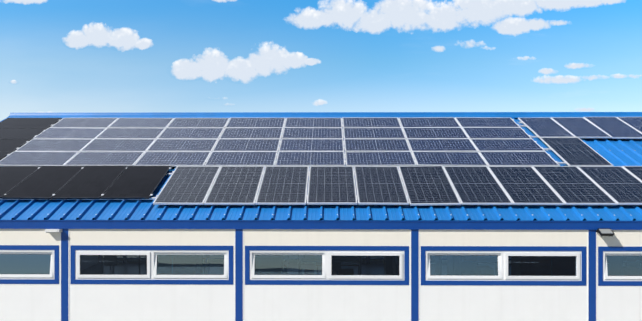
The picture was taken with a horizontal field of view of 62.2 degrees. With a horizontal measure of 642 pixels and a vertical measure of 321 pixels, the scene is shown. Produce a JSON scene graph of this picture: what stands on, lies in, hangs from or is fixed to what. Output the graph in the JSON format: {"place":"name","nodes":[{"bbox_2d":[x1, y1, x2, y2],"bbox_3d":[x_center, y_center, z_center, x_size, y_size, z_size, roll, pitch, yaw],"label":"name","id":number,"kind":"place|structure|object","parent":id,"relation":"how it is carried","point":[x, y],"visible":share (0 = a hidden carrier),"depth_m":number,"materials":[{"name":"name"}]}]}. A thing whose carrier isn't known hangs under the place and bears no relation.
{"place":"outdoors","nodes":[
{"label":"outdoors","id":0,"kind":"place"},
{"bbox_2d":[5,119,630,196],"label":"panel clamps","id":1,"kind":"object","parent":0,"point":[308,171],"visible":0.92,"depth_m":12.32,"materials":[{"name":"silver metal"}]},
{"bbox_2d":[0,135,635,214],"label":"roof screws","id":2,"kind":"object","parent":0,"point":[288,214],"visible":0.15,"depth_m":10.10,"materials":[{"name":"silver metal"}]},
{"bbox_2d":[0,0,641,120],"label":"sky","id":3,"kind":"structure","parent":0,"point":[57,56],"materials":[{"name":"blue"}]},
{"label":"ground surface","id":4,"kind":"structure","parent":0,"visible":0},
{"bbox_2d":[0,229,641,320],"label":"wall","id":5,"kind":"structure","parent":4,"relation":"on","point":[123,302],"depth_m":9.99,"materials":[{"name":"white paint"}]},
{"bbox_2d":[45,229,61,232],"bbox_3d":[-5.031,1.318,9.998,0.290,0.072,0.114,0,0,1],"label":"outdoor light","id":6,"kind":"object","parent":5,"relation":"attached to","point":[53,230],"visible":0.92,"depth_m":9.96,"materials":[{"name":"white plastic"}]},
{"bbox_2d":[0,245,641,285],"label":"window trim","id":7,"kind":"structure","parent":5,"relation":"attached to","point":[405,249],"depth_m":9.98,"materials":[{"name":"blue metal"}]},
{"bbox_2d":[0,250,641,280],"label":"window frames","id":8,"kind":"structure","parent":5,"relation":"attached to","point":[326,265],"depth_m":9.99,"materials":[{"name":"white plastic"}]},
{"bbox_2d":[29,254,534,275],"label":"window gaskets","id":9,"kind":"object","parent":8,"relation":"attached to","point":[254,271],"depth_m":10.04,"materials":[{"name":"black rubber"}]},
{"bbox_2d":[0,254,641,275],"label":"window glass","id":10,"kind":"object","parent":8,"relation":"in","point":[341,265],"visible":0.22,"depth_m":10.02,"materials":[{"name":"grey glass"}]},
{"bbox_2d":[596,228,614,236],"bbox_3d":[5.257,1.330,9.826,0.262,0.136,0.187,0,0,1],"label":"led floodlight","id":11,"kind":"object","parent":5,"relation":"attached to","point":[608,232],"visible":1,"depth_m":9.80,"materials":[{"name":"grey metal"}]},
{"bbox_2d":[61,229,595,320],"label":"blue steel columns","id":12,"kind":"structure","parent":4,"relation":"on","point":[239,275],"depth_m":10.00,"materials":[{"name":"metal"}]},
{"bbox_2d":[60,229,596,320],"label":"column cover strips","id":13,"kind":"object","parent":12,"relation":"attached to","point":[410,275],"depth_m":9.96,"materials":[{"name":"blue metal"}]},
{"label":"building walls","id":14,"kind":"object","parent":4,"relation":"on","visible":0},
{"bbox_2d":[0,118,641,220],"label":"roof","id":15,"kind":"structure","parent":14,"relation":"on","point":[628,155],"depth_m":10.29,"materials":[{"name":"blue metal"}]},
{"bbox_2d":[0,121,565,200],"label":"mounting rails","id":16,"kind":"object","parent":15,"relation":"attached to","point":[152,198],"visible":0.02,"depth_m":10.71,"materials":[{"name":"silver metal"}]},
{"bbox_2d":[0,151,11,159],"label":"black solar panel","id":17,"kind":"object","parent":16,"relation":"attached to","point":[3,154],"visible":1,"depth_m":12.84,"materials":[{"name":"black"}]},
{"bbox_2d":[0,139,29,151],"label":"black solar panel","id":18,"kind":"object","parent":16,"relation":"attached to","point":[12,145],"visible":0.83,"depth_m":13.51,"materials":[{"name":"black"}]},
{"bbox_2d":[0,166,40,198],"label":"solar panel","id":19,"kind":"object","parent":16,"relation":"attached to","point":[11,177],"visible":0.88,"depth_m":11.65,"materials":[{"name":"black"}]},
{"bbox_2d":[0,128,46,139],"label":"black solar panel","id":20,"kind":"object","parent":16,"relation":"attached to","point":[18,133],"visible":0.84,"depth_m":14.28,"materials":[{"name":"black"}]},
{"bbox_2d":[0,118,61,127],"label":"black solar panel","id":21,"kind":"object","parent":16,"relation":"attached to","point":[27,123],"visible":0.91,"depth_m":15.06,"materials":[{"name":"black"}]},
{"bbox_2d":[0,151,78,165],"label":"solar panel","id":22,"kind":"object","parent":16,"relation":"attached to","point":[38,158],"visible":0.85,"depth_m":12.56,"materials":[{"name":"glass"},{"name":"silicon solar cells"},{"name":"aluminium"}]},
{"bbox_2d":[2,166,83,198],"bbox_3d":[-5.886,0.450,11.388,0.975,0.037,1.600,0,23,1],"label":"black solar panel","id":23,"kind":"object","parent":16,"relation":"attached to","point":[44,182],"visible":0.9,"depth_m":11.27,"materials":[{"name":"black"}]},
{"bbox_2d":[15,139,92,151],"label":"solar panel","id":24,"kind":"object","parent":16,"relation":"attached to","point":[72,145],"visible":0.8,"depth_m":13.36,"materials":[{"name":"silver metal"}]},
{"bbox_2d":[33,127,106,138],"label":"solar panel","id":25,"kind":"object","parent":16,"relation":"attached to","point":[69,133],"visible":0.77,"depth_m":14.18,"materials":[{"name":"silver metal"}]},
{"bbox_2d":[51,118,117,127],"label":"solar panel","id":26,"kind":"object","parent":16,"relation":"attached to","point":[84,123],"visible":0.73,"depth_m":14.97,"materials":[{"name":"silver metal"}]},
{"bbox_2d":[52,166,127,198],"bbox_3d":[-4.896,0.448,11.374,0.975,0.036,1.600,0,23,1],"label":"black solar panel","id":27,"kind":"object","parent":16,"relation":"attached to","point":[90,182],"visible":0.93,"depth_m":11.26,"materials":[{"name":"black"}]},
{"bbox_2d":[64,152,144,165],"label":"solar panel","id":28,"kind":"object","parent":16,"relation":"attached to","point":[105,158],"visible":0.77,"depth_m":12.49,"materials":[{"name":"glass"},{"name":"silicon solar cells"},{"name":"aluminium"}]},
{"bbox_2d":[80,139,155,151],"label":"solar panel","id":29,"kind":"object","parent":16,"relation":"attached to","point":[118,145],"visible":0.8,"depth_m":13.33,"materials":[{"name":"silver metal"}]},
{"bbox_2d":[95,128,165,138],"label":"solar panel","id":30,"kind":"object","parent":16,"relation":"attached to","point":[130,133],"visible":0.83,"depth_m":14.16,"materials":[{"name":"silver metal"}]},
{"bbox_2d":[101,166,170,198],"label":"black solar panel","id":31,"kind":"object","parent":16,"relation":"attached to","point":[137,182],"visible":1,"depth_m":11.24,"materials":[{"name":"black"}]},
{"bbox_2d":[108,118,173,127],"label":"solar panel","id":32,"kind":"object","parent":16,"relation":"attached to","point":[141,122],"visible":0.83,"depth_m":14.93,"materials":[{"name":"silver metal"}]},
{"bbox_2d":[134,151,210,166],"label":"solar panel","id":33,"kind":"object","parent":16,"relation":"attached to","point":[173,158],"visible":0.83,"depth_m":12.52,"materials":[{"name":"glass"},{"name":"silicon solar cells"},{"name":"aluminium"}]},
{"bbox_2d":[146,139,217,151],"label":"solar panel","id":34,"kind":"object","parent":16,"relation":"attached to","point":[183,144],"visible":0.87,"depth_m":13.31,"materials":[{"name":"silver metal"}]},
{"bbox_2d":[153,166,220,204],"bbox_3d":[-2.782,0.496,11.238,0.985,0.036,1.837,0,23,1],"label":"solar panel","id":35,"kind":"object","parent":16,"relation":"attached to","point":[187,185],"visible":0.93,"depth_m":11.09,"materials":[{"name":"glass"},{"name":"silicon solar cells"},{"name":"aluminium"}]},
{"bbox_2d":[157,128,223,138],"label":"solar panel","id":36,"kind":"object","parent":16,"relation":"attached to","point":[191,133],"visible":0.87,"depth_m":14.14,"materials":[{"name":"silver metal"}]},
{"bbox_2d":[166,118,229,128],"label":"solar panel","id":37,"kind":"object","parent":16,"relation":"attached to","point":[198,122],"visible":0.9,"depth_m":14.92,"materials":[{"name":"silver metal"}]},
{"bbox_2d":[204,166,264,204],"bbox_3d":[-1.779,0.496,11.225,0.985,0.035,1.837,0,23,1],"label":"solar panel","id":38,"kind":"object","parent":16,"relation":"attached to","point":[235,185],"visible":0.97,"depth_m":11.08,"materials":[{"name":"glass"},{"name":"silicon solar cells"},{"name":"aluminium"}]},
{"bbox_2d":[204,151,277,165],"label":"solar panel","id":39,"kind":"object","parent":16,"relation":"attached to","point":[241,158],"visible":0.87,"depth_m":12.49,"materials":[{"name":"glass"},{"name":"silicon solar cells"},{"name":"aluminium"}]},
{"bbox_2d":[213,139,280,150],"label":"solar panel","id":40,"kind":"object","parent":16,"relation":"attached to","point":[247,144],"visible":0.93,"depth_m":13.30,"materials":[{"name":"blue glass"}]},
{"bbox_2d":[219,127,282,138],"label":"solar panel","id":41,"kind":"object","parent":16,"relation":"attached to","point":[254,133],"visible":0.87,"depth_m":14.11,"materials":[{"name":"blue glass"}]},
{"bbox_2d":[225,118,285,127],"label":"solar panel","id":42,"kind":"object","parent":16,"relation":"attached to","point":[254,122],"visible":0.87,"depth_m":14.96,"materials":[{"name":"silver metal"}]},
{"bbox_2d":[255,166,308,204],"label":"solar panel","id":43,"kind":"object","parent":16,"relation":"attached to","point":[283,185],"visible":0.97,"depth_m":11.07,"materials":[{"name":"glass"},{"name":"silicon solar cells"},{"name":"aluminium"}]},
{"bbox_2d":[275,151,344,166],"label":"solar panel","id":44,"kind":"object","parent":16,"relation":"attached to","point":[310,158],"visible":0.93,"depth_m":12.47,"materials":[{"name":"glass"},{"name":"silicon solar cells"},{"name":"aluminium"}]},
{"bbox_2d":[279,139,343,150],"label":"solar panel","id":45,"kind":"object","parent":16,"relation":"attached to","point":[311,144],"visible":0.9,"depth_m":13.27,"materials":[{"name":"blue glass"}]},
{"bbox_2d":[281,127,342,138],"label":"solar panel","id":46,"kind":"object","parent":16,"relation":"attached to","point":[310,133],"visible":0.9,"depth_m":14.08,"materials":[{"name":"blue glass"}]},
{"bbox_2d":[284,118,341,127],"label":"solar panel","id":47,"kind":"object","parent":16,"relation":"attached to","point":[314,122],"visible":0.9,"depth_m":14.94,"materials":[{"name":"blue glass"}]},
{"bbox_2d":[307,166,356,204],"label":"solar panel","id":48,"kind":"object","parent":16,"relation":"attached to","point":[331,185],"visible":0.93,"depth_m":11.05,"materials":[{"name":"glass"},{"name":"silicon"},{"name":"aluminium"}]},
{"bbox_2d":[342,117,401,127],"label":"solar panel","id":49,"kind":"object","parent":16,"relation":"attached to","point":[371,122],"visible":0.93,"depth_m":14.91,"materials":[{"name":"blue glass"}]},
{"bbox_2d":[343,128,405,138],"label":"solar panel","id":50,"kind":"object","parent":16,"relation":"attached to","point":[373,133],"visible":0.93,"depth_m":14.06,"materials":[{"name":"blue glass"}]},
{"bbox_2d":[344,139,410,151],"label":"solar panel","id":51,"kind":"object","parent":16,"relation":"attached to","point":[366,145],"visible":0.93,"depth_m":13.24,"materials":[{"name":"blue glass"}]},
{"bbox_2d":[345,151,416,166],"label":"solar panel","id":52,"kind":"object","parent":16,"relation":"attached to","point":[393,158],"visible":0.93,"depth_m":12.43,"materials":[{"name":"glass"},{"name":"silicon"},{"name":"aluminium"}]},
{"bbox_2d":[354,166,408,204],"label":"solar panel","id":53,"kind":"object","parent":16,"relation":"attached to","point":[379,185],"visible":1,"depth_m":11.04,"materials":[{"name":"glass"},{"name":"silicon"},{"name":"aluminium"}]},
{"bbox_2d":[398,166,460,205],"bbox_3d":[2.232,0.496,11.172,0.985,0.035,1.837,-1,23,1],"label":"solar panel","id":54,"kind":"object","parent":16,"relation":"attached to","point":[427,185],"visible":0.97,"depth_m":11.04,"materials":[{"name":"glass"},{"name":"silicon"},{"name":"aluminium"}]},
{"bbox_2d":[398,117,460,126],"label":"solar panel","id":55,"kind":"object","parent":16,"relation":"attached to","point":[430,122],"visible":0.93,"depth_m":14.90,"materials":[{"name":"blue glass"}]},
{"bbox_2d":[402,127,468,138],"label":"solar panel","id":56,"kind":"object","parent":16,"relation":"attached to","point":[434,133],"visible":0.9,"depth_m":14.05,"materials":[{"name":"blue glass"}]},
{"bbox_2d":[407,139,477,151],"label":"solar panel","id":57,"kind":"object","parent":16,"relation":"attached to","point":[453,145],"visible":0.93,"depth_m":13.22,"materials":[{"name":"blue glass"}]},
{"bbox_2d":[412,151,487,166],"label":"solar panel","id":58,"kind":"object","parent":16,"relation":"attached to","point":[430,158],"visible":0.9,"depth_m":12.42,"materials":[{"name":"blue glass"}]},
{"bbox_2d":[443,166,512,204],"bbox_3d":[3.235,0.495,11.158,0.985,0.036,1.837,0,22,1],"label":"solar panel","id":59,"kind":"object","parent":16,"relation":"attached to","point":[475,185],"visible":0.97,"depth_m":11.02,"materials":[{"name":"glass"}]},
{"bbox_2d":[455,117,519,127],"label":"solar panel","id":60,"kind":"object","parent":16,"relation":"attached to","point":[484,122],"visible":0.87,"depth_m":14.86,"materials":[{"name":"blue glass"}]},
{"bbox_2d":[462,127,531,138],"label":"solar panel","id":61,"kind":"object","parent":16,"relation":"attached to","point":[495,132],"visible":0.83,"depth_m":14.02,"materials":[{"name":"blue glass"}]},
{"bbox_2d":[470,139,544,151],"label":"solar panel","id":62,"kind":"object","parent":16,"relation":"attached to","point":[506,144],"visible":0.87,"depth_m":13.20,"materials":[{"name":"blue glass"}]},
{"bbox_2d":[479,151,559,165],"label":"solar panel","id":63,"kind":"object","parent":16,"relation":"attached to","point":[518,158],"visible":0.9,"depth_m":12.41,"materials":[{"name":"blue glass"}]},
{"bbox_2d":[488,166,564,204],"bbox_3d":[4.238,0.496,11.145,0.985,0.035,1.837,0,22,1],"label":"solar panel","id":64,"kind":"object","parent":16,"relation":"attached to","point":[524,185],"visible":0.97,"depth_m":11.01,"materials":[{"name":"glass"}]},
{"bbox_2d":[518,117,574,137],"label":"solar panel","id":65,"kind":"object","parent":16,"relation":"attached to","point":[539,127],"visible":0.9,"depth_m":14.44,"materials":[{"name":"blue glass"}]},
{"bbox_2d":[532,166,616,204],"bbox_3d":[5.241,0.494,11.131,0.985,0.037,1.837,0,23,1],"label":"solar panel","id":66,"kind":"object","parent":16,"relation":"attached to","point":[572,185],"visible":0.93,"depth_m":10.99,"materials":[{"name":"glass"}]},
{"bbox_2d":[540,137,613,165],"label":"solar panel","id":67,"kind":"object","parent":16,"relation":"attached to","point":[572,151],"visible":0.9,"depth_m":12.77,"materials":[{"name":"black glass"}]},
{"bbox_2d":[551,117,611,137],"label":"solar panel","id":68,"kind":"object","parent":16,"relation":"attached to","point":[580,127],"visible":0.87,"depth_m":14.42,"materials":[{"name":"blue glass"}]},
{"bbox_2d":[577,166,641,204],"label":"solar panel","id":69,"kind":"object","parent":16,"relation":"attached to","point":[620,185],"visible":0.9,"depth_m":11.15,"materials":[{"name":"black glass"}]},
{"bbox_2d":[583,117,641,138],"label":"solar panel","id":70,"kind":"object","parent":16,"relation":"attached to","point":[614,127],"visible":0.92,"depth_m":14.41,"materials":[{"name":"blue glass"}]},
{"bbox_2d":[617,117,641,132],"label":"solar panel","id":71,"kind":"object","parent":16,"relation":"attached to","point":[635,123],"visible":0.8,"depth_m":14.86,"materials":[{"name":"blue glass"}]},
{"bbox_2d":[622,166,641,181],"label":"solar panel row","id":72,"kind":"object","parent":16,"relation":"attached to","point":[636,171],"visible":0.75,"depth_m":11.72,"materials":[{"name":"black glass"}]},
{"bbox_2d":[0,112,641,121],"bbox_3d":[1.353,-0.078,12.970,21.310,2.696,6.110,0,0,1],"label":"roof ridge cap","id":73,"kind":"object","parent":15,"relation":"attached to","point":[317,114],"visible":0.74,"depth_m":15.66,"materials":[{"name":"blue metal"}]},
{"bbox_2d":[0,220,641,229],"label":"fascia board","id":74,"kind":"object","parent":15,"relation":"attached to","point":[299,224],"depth_m":9.97,"materials":[{"name":"blue paint"}]}
]}

